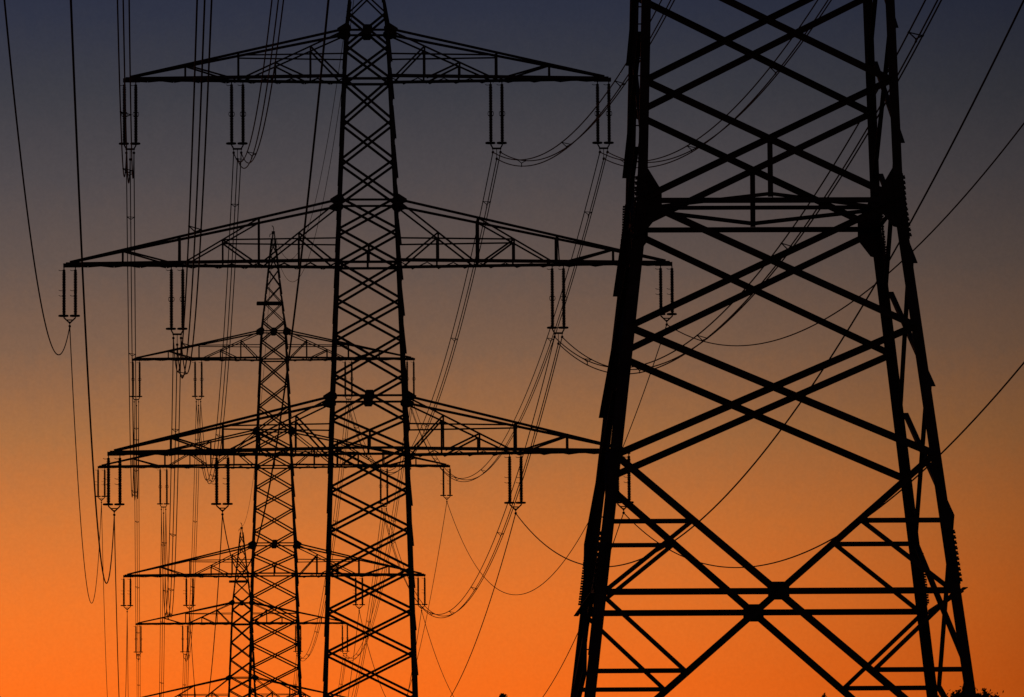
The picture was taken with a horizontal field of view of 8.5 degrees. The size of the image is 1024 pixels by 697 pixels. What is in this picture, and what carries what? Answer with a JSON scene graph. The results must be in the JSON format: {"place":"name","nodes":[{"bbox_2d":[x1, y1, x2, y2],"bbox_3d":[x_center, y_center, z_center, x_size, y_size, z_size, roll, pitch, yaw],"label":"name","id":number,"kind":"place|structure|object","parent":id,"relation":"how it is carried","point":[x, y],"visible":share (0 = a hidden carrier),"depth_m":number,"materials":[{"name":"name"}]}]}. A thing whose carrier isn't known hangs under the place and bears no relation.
{"place":"outdoors","nodes":[
{"label":"outdoors","id":0,"kind":"place"},
{"bbox_2d":[0,0,1023,696],"label":"sky","id":1,"kind":"structure","parent":0,"point":[800,494],"materials":[{"name":"orange"}]},
{"bbox_3d":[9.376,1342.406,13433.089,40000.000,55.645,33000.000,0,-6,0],"label":"ground","id":2,"kind":"structure","parent":0,"visible":0},
{"bbox_2d":[135,523,345,696],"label":"lattice pylon","id":3,"kind":"object","parent":2,"relation":"on","point":[229,677],"visible":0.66,"depth_m":832.17,"materials":[{"name":"metal"}]},
{"bbox_2d":[134,626,141,658],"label":"insulator string","id":4,"kind":"object","parent":3,"relation":"hanging from","point":[140,640],"visible":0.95,"depth_m":831.88,"materials":[{"name":"ceramic"}]},
{"bbox_2d":[138,662,140,696],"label":"conductor bundle","id":5,"kind":"object","parent":4,"relation":"hanging from","point":[138,681],"visible":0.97,"depth_m":845.83,"materials":[{"name":"metal"}]},
{"bbox_2d":[180,625,189,655],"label":"insulator string","id":6,"kind":"object","parent":3,"relation":"hanging from","point":[182,651],"visible":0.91,"depth_m":832.16,"materials":[{"name":"ceramic"}]},
{"bbox_2d":[182,657,186,696],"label":"conductor bundle","id":7,"kind":"object","parent":6,"relation":"hanging from","point":[186,675],"visible":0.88,"depth_m":842.85,"materials":[{"name":"metal"}]},
{"bbox_2d":[293,624,302,654],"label":"insulator string","id":8,"kind":"object","parent":3,"relation":"hanging from","point":[296,637],"visible":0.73,"depth_m":832.92,"materials":[{"name":"ceramic"}]},
{"bbox_2d":[292,656,297,696],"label":"conductor bundle","id":9,"kind":"object","parent":8,"relation":"hanging from","point":[297,679],"visible":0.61,"depth_m":846.67,"materials":[{"name":"metal"}]},
{"bbox_2d":[340,624,348,655],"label":"insulator string","id":10,"kind":"object","parent":3,"relation":"hanging from","point":[342,637],"visible":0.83,"depth_m":833.22,"materials":[{"name":"ceramic"}]},
{"bbox_2d":[337,656,346,696],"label":"conductor bundle","id":11,"kind":"object","parent":10,"relation":"hanging from","point":[342,675],"visible":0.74,"depth_m":844.16,"materials":[{"name":"metal"}]},
{"bbox_2d":[98,226,449,696],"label":"lattice pylon","id":12,"kind":"object","parent":2,"relation":"on","point":[291,466],"visible":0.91,"depth_m":625.88,"materials":[{"name":"metal"}]},
{"bbox_2d":[95,468,106,501],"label":"insulator string","id":13,"kind":"object","parent":12,"relation":"hanging from","point":[98,496],"visible":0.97,"depth_m":624.94,"materials":[{"name":"ceramic"}]},
{"bbox_2d":[69,330,101,603],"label":"power line","id":14,"kind":"object","parent":13,"relation":"hanging from","point":[77,477],"visible":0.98,"depth_m":406.81,"materials":[{"name":"metal"}]},
{"bbox_2d":[101,508,107,696],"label":"power line","id":15,"kind":"object","parent":13,"relation":"hanging from","point":[103,593],"visible":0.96,"depth_m":666.65,"materials":[{"name":"metal"}]},
{"bbox_2d":[120,577,132,611],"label":"insulator string","id":16,"kind":"object","parent":12,"relation":"hanging from","point":[130,593],"visible":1,"depth_m":624.09,"materials":[{"name":"ceramic"}]},
{"bbox_2d":[127,612,127,663],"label":"power line","id":17,"kind":"object","parent":16,"relation":"hanging from","point":[127,637],"visible":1,"depth_m":633.26,"materials":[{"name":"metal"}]},
{"bbox_2d":[130,361,141,405],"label":"insulator string","id":18,"kind":"object","parent":12,"relation":"hanging from","point":[139,380],"visible":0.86,"depth_m":626.03,"materials":[{"name":"ceramic"}]},
{"bbox_2d":[134,406,139,661],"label":"conductor bundle","id":19,"kind":"object","parent":18,"relation":"hanging from","point":[137,560],"visible":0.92,"depth_m":702.11,"materials":[{"name":"metal"}]},
{"bbox_2d":[157,468,168,512],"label":"insulator string","id":20,"kind":"object","parent":12,"relation":"hanging from","point":[166,503],"visible":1,"depth_m":625.21,"materials":[{"name":"ceramic"}]},
{"bbox_2d":[159,510,165,696],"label":"conductor bundle","id":21,"kind":"object","parent":20,"relation":"hanging from","point":[162,611],"visible":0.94,"depth_m":665.72,"materials":[{"name":"metal"}]},
{"bbox_2d":[161,339,180,618],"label":"conductor bundle","id":22,"kind":"object","parent":20,"relation":"hanging from","point":[168,589],"visible":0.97,"depth_m":416.21,"materials":[{"name":"metal"}]},
{"bbox_2d":[183,577,195,611],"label":"insulator string","id":23,"kind":"object","parent":12,"relation":"hanging from","point":[186,594],"visible":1,"depth_m":624.39,"materials":[{"name":"ceramic"}]},
{"bbox_2d":[187,613,189,696],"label":"power line","id":24,"kind":"object","parent":23,"relation":"hanging from","point":[188,651],"visible":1,"depth_m":640.14,"materials":[{"name":"metal"}]},
{"bbox_2d":[189,518,222,696],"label":"power line","id":25,"kind":"object","parent":23,"relation":"hanging from","point":[215,617],"visible":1,"depth_m":400.44,"materials":[{"name":"metal"}]},
{"bbox_2d":[192,360,203,405],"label":"insulator string","id":26,"kind":"object","parent":12,"relation":"hanging from","point":[195,380],"visible":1,"depth_m":626.33,"materials":[{"name":"ceramic"}]},
{"bbox_2d":[183,403,200,661],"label":"conductor bundle","id":27,"kind":"object","parent":26,"relation":"hanging from","point":[185,658],"visible":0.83,"depth_m":674.49,"materials":[{"name":"metal"}]},
{"bbox_2d":[196,154,241,483],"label":"conductor bundle","id":28,"kind":"object","parent":26,"relation":"hanging from","point":[226,346],"visible":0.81,"depth_m":408.14,"materials":[{"name":"metal"}]},
{"bbox_2d":[244,242,272,522],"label":"power line","id":29,"kind":"object","parent":12,"relation":"attached to","point":[262,386],"visible":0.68,"depth_m":683.76,"materials":[{"name":"metal"}]},
{"bbox_2d":[274,43,342,258],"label":"power line","id":30,"kind":"object","parent":12,"relation":"attached to","point":[325,151],"visible":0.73,"depth_m":447.36,"materials":[{"name":"metal"}]},
{"bbox_2d":[272,0,353,281],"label":"power line","id":31,"kind":"object","parent":12,"relation":"attached to","point":[328,171],"visible":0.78,"depth_m":444.19,"materials":[{"name":"metal"}]},
{"bbox_2d":[343,360,353,403],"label":"insulator string","id":32,"kind":"object","parent":12,"relation":"hanging from","point":[352,378],"visible":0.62,"depth_m":627.09,"materials":[{"name":"ceramic"}]},
{"bbox_2d":[296,403,350,660],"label":"conductor bundle","id":33,"kind":"object","parent":32,"relation":"hanging from","point":[332,543],"visible":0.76,"depth_m":677.32,"materials":[{"name":"metal"}]},
{"bbox_2d":[353,576,364,610],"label":"insulator string","id":34,"kind":"object","parent":12,"relation":"hanging from","point":[362,604],"visible":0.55,"depth_m":625.21,"materials":[{"name":"ceramic"}]},
{"bbox_2d":[348,614,358,695],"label":"power line","id":35,"kind":"object","parent":34,"relation":"hanging from","point":[354,651],"visible":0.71,"depth_m":639.92,"materials":[{"name":"metal"}]},
{"bbox_2d":[359,515,515,696],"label":"power line","id":36,"kind":"object","parent":34,"relation":"hanging from","point":[483,619],"visible":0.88,"depth_m":397.96,"materials":[{"name":"metal"}]},
{"bbox_2d":[378,467,389,508],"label":"insulator string","id":37,"kind":"object","parent":12,"relation":"hanging from","point":[380,503],"visible":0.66,"depth_m":626.26,"materials":[{"name":"ceramic"}]},
{"bbox_2d":[352,509,385,696],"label":"conductor bundle","id":38,"kind":"object","parent":37,"relation":"hanging from","point":[371,605],"visible":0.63,"depth_m":663.80,"materials":[{"name":"metal"}]},
{"bbox_2d":[382,338,561,617],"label":"conductor bundle","id":39,"kind":"object","parent":37,"relation":"hanging from","point":[475,589],"visible":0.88,"depth_m":416.02,"materials":[{"name":"metal"}]},
{"bbox_2d":[406,360,415,393],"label":"insulator string","id":40,"kind":"object","parent":12,"relation":"hanging from","point":[414,378],"visible":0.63,"depth_m":627.44,"materials":[{"name":"ceramic"}]},
{"bbox_2d":[343,409,411,660],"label":"conductor bundle","id":41,"kind":"object","parent":40,"relation":"hanging from","point":[393,521],"visible":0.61,"depth_m":685.01,"materials":[{"name":"metal"}]},
{"bbox_2d":[415,576,427,610],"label":"insulator string","id":42,"kind":"object","parent":12,"relation":"hanging from","point":[424,592],"visible":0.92,"depth_m":625.52,"materials":[{"name":"ceramic"}]},
{"bbox_2d":[408,611,421,689],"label":"power line","id":43,"kind":"object","parent":42,"relation":"hanging from","point":[416,644],"visible":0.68,"depth_m":634.93,"materials":[{"name":"metal"}]},
{"bbox_2d":[422,514,623,696],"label":"power line","id":44,"kind":"object","parent":42,"relation":"hanging from","point":[565,658],"visible":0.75,"depth_m":424.53,"materials":[{"name":"metal"}]},
{"bbox_2d":[440,467,452,501],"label":"insulator string","id":45,"kind":"object","parent":12,"relation":"hanging from","point":[443,483],"visible":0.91,"depth_m":626.61,"materials":[{"name":"ceramic"}]},
{"bbox_2d":[407,502,446,693],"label":"power line","id":46,"kind":"object","parent":45,"relation":"hanging from","point":[433,582],"visible":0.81,"depth_m":654.45,"materials":[{"name":"metal"}]},
{"bbox_2d":[447,326,666,594],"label":"power line","id":47,"kind":"object","parent":45,"relation":"hanging from","point":[587,523],"visible":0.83,"depth_m":445.63,"materials":[{"name":"metal"}]},
{"bbox_2d":[63,0,671,696],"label":"lattice pylon","id":48,"kind":"object","parent":2,"relation":"on","point":[397,200],"visible":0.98,"depth_m":362.01,"materials":[{"name":"metal"}]},
{"bbox_2d":[58,267,79,326],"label":"insulator string","id":49,"kind":"object","parent":48,"relation":"hanging from","point":[75,315],"visible":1,"depth_m":361.36,"materials":[{"name":"ceramic"}]},
{"bbox_2d":[3,0,69,354],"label":"power line","id":50,"kind":"object","parent":49,"relation":"hanging from","point":[23,175],"visible":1,"depth_m":215.39,"materials":[{"name":"metal"}]},
{"bbox_2d":[103,456,124,515],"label":"insulator string","id":51,"kind":"object","parent":48,"relation":"hanging from","point":[109,504],"visible":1,"depth_m":360.47,"materials":[{"name":"ceramic"}]},
{"bbox_2d":[70,0,114,583],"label":"power line","id":52,"kind":"object","parent":51,"relation":"hanging from","point":[75,109],"visible":1,"depth_m":182.29,"materials":[{"name":"metal"}]},
{"bbox_2d":[114,520,126,696],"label":"power line","id":53,"kind":"object","parent":51,"relation":"attached to","point":[116,617],"visible":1,"depth_m":391.61,"materials":[{"name":"metal"}]},
{"bbox_2d":[119,82,140,160],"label":"insulator string","id":54,"kind":"object","parent":48,"relation":"hanging from","point":[135,116],"visible":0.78,"depth_m":362.40,"materials":[{"name":"ceramic"}]},
{"bbox_2d":[117,0,133,183],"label":"conductor bundle","id":55,"kind":"object","parent":54,"relation":"hanging from","point":[131,163],"visible":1,"depth_m":259.31,"materials":[{"name":"metal"}]},
{"bbox_2d":[126,154,138,500],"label":"conductor bundle","id":56,"kind":"object","parent":54,"relation":"hanging from","point":[135,470],"visible":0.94,"depth_m":406.56,"materials":[{"name":"metal"}]},
{"bbox_2d":[166,266,187,345],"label":"insulator string","id":57,"kind":"object","parent":48,"relation":"hanging from","point":[171,301],"visible":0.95,"depth_m":361.55,"materials":[{"name":"ceramic"}]},
{"bbox_2d":[173,0,212,378],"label":"conductor bundle","id":58,"kind":"object","parent":57,"relation":"hanging from","point":[182,338],"visible":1,"depth_m":219.98,"materials":[{"name":"metal"}]},
{"bbox_2d":[211,455,232,514],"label":"insulator string","id":59,"kind":"object","parent":48,"relation":"hanging from","point":[216,503],"visible":1,"depth_m":360.69,"materials":[{"name":"ceramic"}]},
{"bbox_2d":[222,0,329,571],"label":"power line","id":60,"kind":"object","parent":59,"relation":"hanging from","point":[319,89],"visible":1,"depth_m":185.46,"materials":[{"name":"metal"}]},
{"bbox_2d":[226,81,247,159],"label":"insulator string","id":61,"kind":"object","parent":48,"relation":"hanging from","point":[242,115],"visible":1,"depth_m":362.63,"materials":[{"name":"ceramic"}]},
{"bbox_2d":[233,0,283,168],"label":"conductor bundle","id":62,"kind":"object","parent":61,"relation":"hanging from","point":[267,80],"visible":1,"depth_m":269.34,"materials":[{"name":"metal"}]},
{"bbox_2d":[485,81,506,159],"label":"insulator string","id":63,"kind":"object","parent":48,"relation":"hanging from","point":[501,115],"visible":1,"depth_m":363.17,"materials":[{"name":"ceramic"}]},
{"bbox_2d":[348,154,500,474],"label":"conductor bundle","id":64,"kind":"object","parent":63,"relation":"hanging from","point":[403,466],"visible":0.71,"depth_m":407.85,"materials":[{"name":"metal"}]},
{"bbox_2d":[493,0,674,166],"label":"conductor bundle","id":65,"kind":"object","parent":63,"relation":"hanging from","point":[587,129],"visible":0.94,"depth_m":289.13,"materials":[{"name":"metal"}]},
{"bbox_2d":[504,454,525,514],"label":"insulator string","id":66,"kind":"object","parent":48,"relation":"hanging from","point":[521,502],"visible":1,"depth_m":361.31,"materials":[{"name":"ceramic"}]},
{"bbox_2d":[515,0,1023,566],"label":"power line","id":67,"kind":"object","parent":66,"relation":"hanging from","point":[861,306],"visible":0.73,"depth_m":190.62,"materials":[{"name":"metal"}]},
{"bbox_2d":[547,265,568,344],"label":"insulator string","id":68,"kind":"object","parent":48,"relation":"hanging from","point":[552,326],"visible":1,"depth_m":362.34,"materials":[{"name":"ceramic"}]},
{"bbox_2d":[554,0,941,373],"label":"conductor bundle","id":69,"kind":"object","parent":68,"relation":"hanging from","point":[753,294],"visible":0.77,"depth_m":230.88,"materials":[{"name":"metal"}]},
{"bbox_2d":[592,81,613,159],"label":"insulator string","id":70,"kind":"object","parent":48,"relation":"hanging from","point":[608,115],"visible":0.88,"depth_m":363.39,"materials":[{"name":"ceramic"}]},
{"bbox_2d":[410,153,606,481],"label":"conductor bundle","id":71,"kind":"object","parent":70,"relation":"hanging from","point":[546,338],"visible":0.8,"depth_m":413.11,"materials":[{"name":"metal"}]},
{"bbox_2d":[600,0,831,167],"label":"conductor bundle","id":72,"kind":"object","parent":70,"relation":"hanging from","point":[745,108],"visible":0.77,"depth_m":275.87,"materials":[{"name":"metal"}]},
{"bbox_2d":[616,454,633,513],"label":"insulator string","id":73,"kind":"object","parent":48,"relation":"hanging from","point":[628,486],"visible":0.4,"depth_m":361.50,"materials":[{"name":"ceramic"}]},
{"bbox_2d":[624,362,1023,567],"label":"power line","id":74,"kind":"object","parent":73,"relation":"hanging from","point":[973,420],"visible":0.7,"depth_m":236.94,"materials":[{"name":"metal"}]},
{"bbox_2d":[655,266,676,325],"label":"insulator string","id":75,"kind":"object","parent":48,"relation":"hanging from","point":[671,294],"visible":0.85,"depth_m":362.62,"materials":[{"name":"ceramic"}]},
{"bbox_2d":[667,123,1023,345],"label":"power line","id":76,"kind":"object","parent":75,"relation":"hanging from","point":[922,241],"visible":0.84,"depth_m":254.12,"materials":[{"name":"metal"}]},
{"bbox_2d":[570,0,976,696],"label":"lattice pylon","id":77,"kind":"object","parent":2,"relation":"on","point":[646,206],"visible":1,"depth_m":129.75,"materials":[{"name":"metal"}]},
{"bbox_2d":[938,686,982,696],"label":"leafy tree","id":78,"kind":"object","parent":2,"relation":"on","point":[957,694],"visible":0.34,"depth_m":189.81,"materials":[{"name":"black plant"}]},
{"bbox_2d":[977,688,1003,696],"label":"leafy tree","id":79,"kind":"object","parent":2,"relation":"on","point":[985,693],"visible":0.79,"depth_m":195.90,"materials":[{"name":"black plant"}]}
]}

